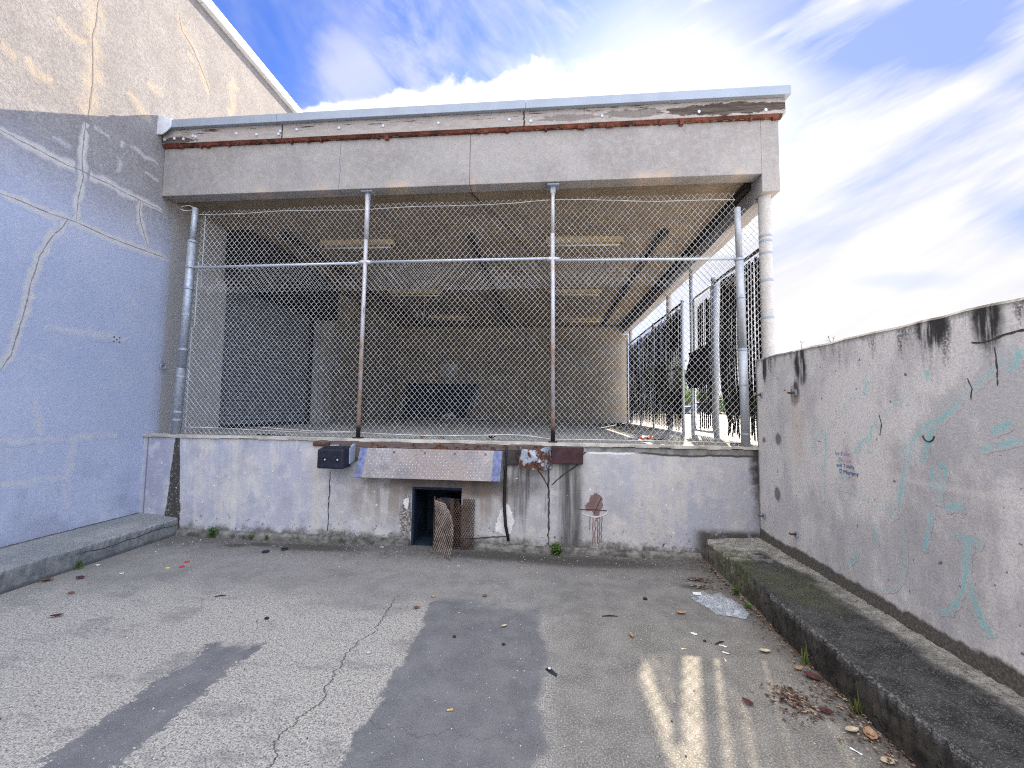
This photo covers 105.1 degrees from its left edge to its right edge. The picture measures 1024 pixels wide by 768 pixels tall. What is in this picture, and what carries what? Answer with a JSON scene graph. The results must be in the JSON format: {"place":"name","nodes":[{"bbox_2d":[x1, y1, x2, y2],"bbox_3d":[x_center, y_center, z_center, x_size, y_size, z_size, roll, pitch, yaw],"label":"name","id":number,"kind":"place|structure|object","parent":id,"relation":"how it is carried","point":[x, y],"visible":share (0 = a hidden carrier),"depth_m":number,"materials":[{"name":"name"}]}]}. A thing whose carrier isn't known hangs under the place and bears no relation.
{"place":"outdoors","nodes":[
{"label":"outdoors","id":0,"kind":"place"},
{"bbox_2d":[0,0,397,547],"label":"warehouse building","id":1,"kind":"structure","parent":0,"point":[95,224],"depth_m":4.63,"materials":[{"name":"blue paint"}]},
{"bbox_2d":[159,361,165,369],"bbox_3d":[-4.590,-0.246,5.151,0.035,0.116,0.081,0,-4,5],"label":"wall clip","id":2,"kind":"object","parent":1,"relation":"attached to","point":[161,363],"depth_m":5.15,"materials":[{"name":"metal"}]},
{"bbox_2d":[218,284,314,428],"bbox_3d":[-4.598,-0.460,7.439,0.110,2.494,2.576,0,-4,5],"label":"roller door","id":3,"kind":"structure","parent":1,"relation":"in","point":[272,364],"depth_m":7.31,"materials":[{"name":"grey metal"}]},
{"bbox_2d":[332,344,337,366],"bbox_3d":[-4.221,-0.679,9.358,0.013,0.520,0.225,0,-4,5],"label":"door sign","id":4,"kind":"object","parent":1,"relation":"attached to","point":[335,353],"visible":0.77,"depth_m":9.37,"materials":[{"name":"paint"}]},
{"bbox_2d":[0,536,914,767],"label":"ground","id":5,"kind":"structure","parent":0,"point":[279,697],"depth_m":2.42,"materials":[{"name":"asphalt"},{"name":"darker asphalt patches"}]},
{"bbox_2d":[73,559,84,569],"bbox_3d":[-4.154,1.735,3.766,0.075,0.091,0.058,2,-4,-17],"label":"weed","id":6,"kind":"object","parent":5,"relation":"on","point":[78,564],"visible":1,"depth_m":3.77,"materials":[{"name":"green plant"}]},
{"bbox_2d":[0,513,177,594],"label":"concrete ledge","id":7,"kind":"object","parent":5,"relation":"on","point":[27,563],"visible":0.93,"depth_m":3.90,"materials":[{"name":"grey concrete"}]},
{"bbox_2d":[207,526,218,537],"bbox_3d":[-3.605,1.780,4.714,0.152,0.135,0.080,0,-4,5],"label":"weed","id":8,"kind":"object","parent":5,"relation":"on","point":[212,534],"visible":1,"depth_m":4.72,"materials":[{"name":"green plant"}]},
{"bbox_2d":[0,537,816,761],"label":"grit","id":9,"kind":"object","parent":5,"relation":"on","point":[392,621],"visible":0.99,"depth_m":2.97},
{"bbox_2d":[139,418,759,560],"bbox_3d":[-0.429,1.546,8.780,7.710,1.232,8.623,0,-4,5],"label":"loading dock","id":10,"kind":"object","parent":5,"relation":"on","point":[664,499],"visible":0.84,"depth_m":4.60,"materials":[{"name":"paint"}]},
{"bbox_2d":[317,444,355,468],"bbox_3d":[-2.041,0.833,4.574,0.340,0.277,0.251,0,-4,5],"label":"dock bumper","id":11,"kind":"object","parent":10,"relation":"attached to","point":[335,457],"visible":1,"depth_m":4.46,"materials":[{"name":"black rubber"}]},
{"bbox_2d":[354,446,501,481],"bbox_3d":[-0.964,0.914,4.524,1.700,0.352,0.146,0,-4,5],"label":"dock plate","id":12,"kind":"object","parent":10,"relation":"attached to","point":[458,464],"visible":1,"depth_m":4.51,"materials":[{"name":"metal"}]},
{"bbox_2d":[394,383,479,417],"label":"leaning gate panel","id":13,"kind":"structure","parent":10,"relation":"on","point":[445,398],"depth_m":12.76,"materials":[{"name":"metal"}]},
{"bbox_2d":[406,417,489,420],"bbox_3d":[-1.999,1.081,12.180,2.630,0.065,0.068,0,-4,5],"label":"steel pipe","id":14,"kind":"object","parent":10,"relation":"on","point":[427,418],"visible":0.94,"depth_m":12.15,"materials":[{"name":"grey metal"}]},
{"bbox_2d":[441,413,455,417],"bbox_3d":[-1.961,0.972,12.133,0.474,0.167,0.120,0,-4,5],"label":"cloth scrap","id":15,"kind":"object","parent":14,"relation":"on","point":[446,415],"visible":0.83,"depth_m":12.09,"materials":[{"name":"grey fabric"}]},
{"bbox_2d":[171,183,762,446],"bbox_3d":[-0.762,-0.873,4.791,7.284,3.099,0.146,0,-4,5],"label":"chain link fence","id":16,"kind":"object","parent":10,"relation":"on","point":[183,351],"visible":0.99,"depth_m":4.79,"materials":[{"name":"metal"}]},
{"bbox_2d":[157,85,790,428],"bbox_3d":[-0.450,-1.025,8.873,7.907,4.335,8.568,0,-4,5],"label":"dock canopy","id":17,"kind":"object","parent":10,"relation":"on","point":[688,143],"visible":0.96,"depth_m":5.11,"materials":[{"name":"paint"}]},
{"bbox_2d":[320,239,394,248],"bbox_3d":[-2.562,-2.307,6.510,1.220,0.135,0.150,1,-4,4],"label":"fluorescent light","id":18,"kind":"object","parent":17,"relation":"attached to","point":[355,246],"visible":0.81,"depth_m":6.46,"materials":[{"name":"plastic"}]},
{"bbox_2d":[389,290,441,295],"bbox_3d":[-2.270,-2.133,9.239,1.220,0.135,0.150,1,-4,2],"label":"fluorescent light","id":19,"kind":"object","parent":17,"relation":"attached to","point":[414,292],"visible":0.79,"depth_m":9.18,"materials":[{"name":"plastic"}]},
{"bbox_2d":[428,315,468,320],"bbox_3d":[-1.896,-1.971,11.761,1.220,0.135,0.150,1,-4,2],"label":"fluorescent light","id":20,"kind":"object","parent":17,"relation":"attached to","point":[443,317],"visible":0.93,"depth_m":11.70,"materials":[{"name":"plastic"}]},
{"bbox_2d":[439,363,458,376],"bbox_3d":[-2.095,-0.461,13.037,0.620,0.440,0.104,0,-4,5],"label":"wall cabinet","id":21,"kind":"object","parent":17,"relation":"attached to","point":[448,368],"depth_m":12.99,"materials":[{"name":"grey metal"}]},
{"bbox_2d":[548,289,601,295],"bbox_3d":[1.444,-2.096,9.008,1.220,0.135,0.150,1,-4,3],"label":"fluorescent light","id":22,"kind":"object","parent":17,"relation":"attached to","point":[574,291],"visible":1,"depth_m":8.95,"materials":[{"name":"plastic"}]},
{"bbox_2d":[560,317,601,321],"bbox_3d":[2.070,-1.916,11.758,1.220,0.135,0.150,1,-4,4],"label":"fluorescent light","id":23,"kind":"object","parent":17,"relation":"attached to","point":[579,319],"visible":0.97,"depth_m":11.71,"materials":[{"name":"plastic"}]},
{"bbox_2d":[546,235,623,246],"bbox_3d":[1.151,-2.270,6.279,1.220,0.135,0.150,1,-4,4],"label":"fluorescent light","id":24,"kind":"object","parent":17,"relation":"attached to","point":[593,239],"visible":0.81,"depth_m":6.23,"materials":[{"name":"plastic"}]},
{"bbox_2d":[503,447,509,540],"bbox_3d":[-0.061,1.245,4.467,0.090,1.054,0.037,0,-4,18],"label":"hanging strap","id":25,"kind":"object","parent":10,"relation":"hanging from","point":[504,500],"visible":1,"depth_m":4.46,"materials":[{"name":"black rubber"}]},
{"bbox_2d":[518,446,552,470],"bbox_3d":[0.260,0.823,4.378,0.399,0.259,0.244,0,-4,5],"label":"bumper bracket","id":26,"kind":"object","parent":10,"relation":"attached to","point":[540,460],"visible":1,"depth_m":4.30,"materials":[{"name":"white metal"}]},
{"bbox_2d":[624,436,638,439],"bbox_3d":[1.545,0.695,5.058,0.200,0.061,0.172,1,-4,-5],"label":"paper wrapper","id":27,"kind":"object","parent":10,"relation":"on","point":[636,438],"visible":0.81,"depth_m":5.02,"materials":[{"name":"white paper"}]},
{"bbox_2d":[638,435,652,439],"bbox_3d":[1.690,0.684,4.970,0.180,0.069,0.139,3,-4,-33],"label":"red wrapper","id":28,"kind":"object","parent":10,"relation":"on","point":[644,437],"visible":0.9,"depth_m":4.95,"materials":[{"name":"red plastic"}]},
{"bbox_2d":[626,248,761,442],"bbox_3d":[3.201,-0.329,8.186,0.098,2.540,7.565,0,-4,5],"label":"slat fence","id":29,"kind":"object","parent":10,"relation":"on","point":[665,377],"visible":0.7,"depth_m":7.02,"materials":[{"name":"black metal"}]},
{"bbox_2d":[689,269,713,433],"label":"fence gate","id":30,"kind":"structure","parent":29,"relation":"attached to","point":[703,389],"depth_m":6.31,"materials":[{"name":"metal"}]},
{"bbox_2d":[685,343,710,388],"bbox_3d":[3.002,-0.259,6.365,0.061,0.670,1.015,0,-4,5],"label":"tarpaulin","id":31,"kind":"object","parent":30,"relation":"attached to","point":[704,380],"visible":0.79,"depth_m":6.28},
{"bbox_2d":[432,496,474,560],"bbox_3d":[-0.672,1.566,4.298,0.474,0.589,0.387,0,-4,5],"label":"metal grille","id":32,"kind":"object","parent":5,"relation":"on","point":[450,521],"visible":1,"depth_m":4.45,"materials":[{"name":"metal"}]},
{"bbox_2d":[545,667,556,675],"bbox_3d":[0.238,1.742,2.385,0.022,0.018,0.096,4,-5,-43],"label":"plastic shard","id":33,"kind":"object","parent":5,"relation":"on","point":[551,671],"visible":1,"depth_m":2.38,"materials":[{"name":"black plastic"}]},
{"bbox_2d":[546,541,561,554],"bbox_3d":[0.470,1.804,4.301,0.189,0.147,0.109,0,-4,5],"label":"weed","id":34,"kind":"object","parent":5,"relation":"on","point":[556,549],"visible":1,"depth_m":4.31,"materials":[{"name":"green plant"}]},
{"bbox_2d":[693,592,737,613],"bbox_3d":[1.722,1.782,3.224,0.307,0.082,0.445,2,-4,-20],"label":"plastic bag","id":35,"kind":"object","parent":5,"relation":"on","point":[696,593],"visible":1,"depth_m":3.34,"materials":[{"name":"white plastic"}]},
{"bbox_2d":[731,586,739,595],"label":"weed","id":36,"kind":"object","parent":5,"relation":"on","point":[736,592],"visible":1,"depth_m":3.43,"materials":[{"name":"green plant"}]},
{"bbox_2d":[743,601,752,609],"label":"weed","id":37,"kind":"object","parent":5,"relation":"on","point":[746,605],"visible":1,"depth_m":3.18,"materials":[{"name":"green plant"}]},
{"bbox_2d":[742,697,755,707],"bbox_3d":[1.298,1.744,2.151,0.071,0.011,0.037,-2,-4,36],"label":"fallen leaf","id":38,"kind":"object","parent":5,"relation":"on","point":[746,700],"visible":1,"depth_m":2.16,"materials":[{"name":"brown plant"}]},
{"bbox_2d":[757,648,769,651],"bbox_3d":[1.672,1.776,2.616,0.102,0.014,0.043,0,-4,5],"label":"cigarette butt","id":39,"kind":"object","parent":5,"relation":"on","point":[763,649],"visible":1,"depth_m":2.62,"materials":[{"name":"beige paper"}]},
{"bbox_2d":[682,559,915,767],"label":"leaf litter","id":40,"kind":"object","parent":5,"relation":"on","point":[793,699],"visible":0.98,"depth_m":2.18,"materials":[{"name":"brown plant"}]},
{"bbox_2d":[796,640,809,664],"bbox_3d":[1.874,1.715,2.496,0.120,0.138,0.067,0,-4,5],"label":"weed","id":41,"kind":"object","parent":5,"relation":"on","point":[803,660],"visible":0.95,"depth_m":2.50,"materials":[{"name":"green plant"}]},
{"bbox_2d":[754,609,866,718],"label":"dry grass","id":42,"kind":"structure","parent":5,"relation":"on","point":[798,655],"depth_m":2.62,"materials":[{"name":"brown plant"}]},
{"bbox_2d":[800,671,823,679],"bbox_3d":[1.803,1.760,2.368,0.056,0.019,0.128,4,-5,-44],"label":"fallen leaf","id":43,"kind":"object","parent":5,"relation":"on","point":[813,675],"visible":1,"depth_m":2.37,"materials":[{"name":"brown plant"}]},
{"bbox_2d":[818,706,834,712],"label":"fallen leaf","id":44,"kind":"object","parent":5,"relation":"on","point":[822,708],"visible":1,"depth_m":2.10,"materials":[{"name":"brown plant"}]},
{"bbox_2d":[842,726,858,732],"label":"fallen leaf","id":45,"kind":"object","parent":5,"relation":"on","point":[852,728],"visible":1,"depth_m":1.98,"materials":[{"name":"beige plant"}]},
{"bbox_2d":[845,689,865,715],"bbox_3d":[1.831,1.693,2.076,0.137,0.128,0.067,1,-4,-9],"label":"weed","id":46,"kind":"object","parent":5,"relation":"on","point":[857,705],"visible":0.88,"depth_m":2.09,"materials":[{"name":"green plant"}]},
{"bbox_2d":[704,538,1023,767],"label":"concrete ledge","id":47,"kind":"object","parent":5,"relation":"on","point":[929,704],"visible":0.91,"depth_m":2.17,"materials":[{"name":"grey concrete"}]},
{"bbox_2d":[863,726,877,744],"bbox_3d":[1.768,1.733,1.932,0.056,0.018,0.133,-1,-4,31],"label":"fallen leaf","id":48,"kind":"object","parent":5,"relation":"on","point":[870,730],"visible":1,"depth_m":1.95,"materials":[{"name":"brown plant"}]},
{"bbox_2d":[878,756,893,763],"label":"fallen leaf","id":49,"kind":"object","parent":5,"relation":"on","point":[883,758],"visible":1,"depth_m":1.80,"materials":[{"name":"beige plant"}]},
{"bbox_2d":[755,297,1023,696],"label":"concrete wall","id":50,"kind":"structure","parent":5,"relation":"on","point":[891,470],"depth_m":2.45,"materials":[{"name":"grey concrete"}]},
{"bbox_2d":[212,0,1023,410],"label":"sky","id":51,"kind":"structure","parent":0,"point":[899,201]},
{"bbox_2d":[633,412,756,441],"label":"pavement","id":52,"kind":"structure","parent":0,"point":[688,421],"depth_m":12.06,"materials":[{"name":"grey concrete"}]},
{"bbox_2d":[650,360,690,393],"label":"tree","id":53,"kind":"object","parent":52,"relation":"on","point":[680,378],"visible":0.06,"depth_m":68.04,"materials":[{"name":"green plant"}]},
{"bbox_2d":[664,386,719,413],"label":"hedge bush","id":54,"kind":"object","parent":52,"relation":"on","point":[687,399],"visible":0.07,"depth_m":54.84,"materials":[{"name":"green plant"}]},
{"bbox_2d":[685,403,719,414],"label":"parked car","id":55,"kind":"object","parent":52,"relation":"on","point":[688,409],"visible":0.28,"depth_m":47.36,"materials":[{"name":"white paint"}]},
{"bbox_2d":[719,390,755,414],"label":"hedge bush","id":56,"kind":"object","parent":52,"relation":"on","point":[724,411],"visible":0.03,"depth_m":54.48,"materials":[{"name":"green plant"}]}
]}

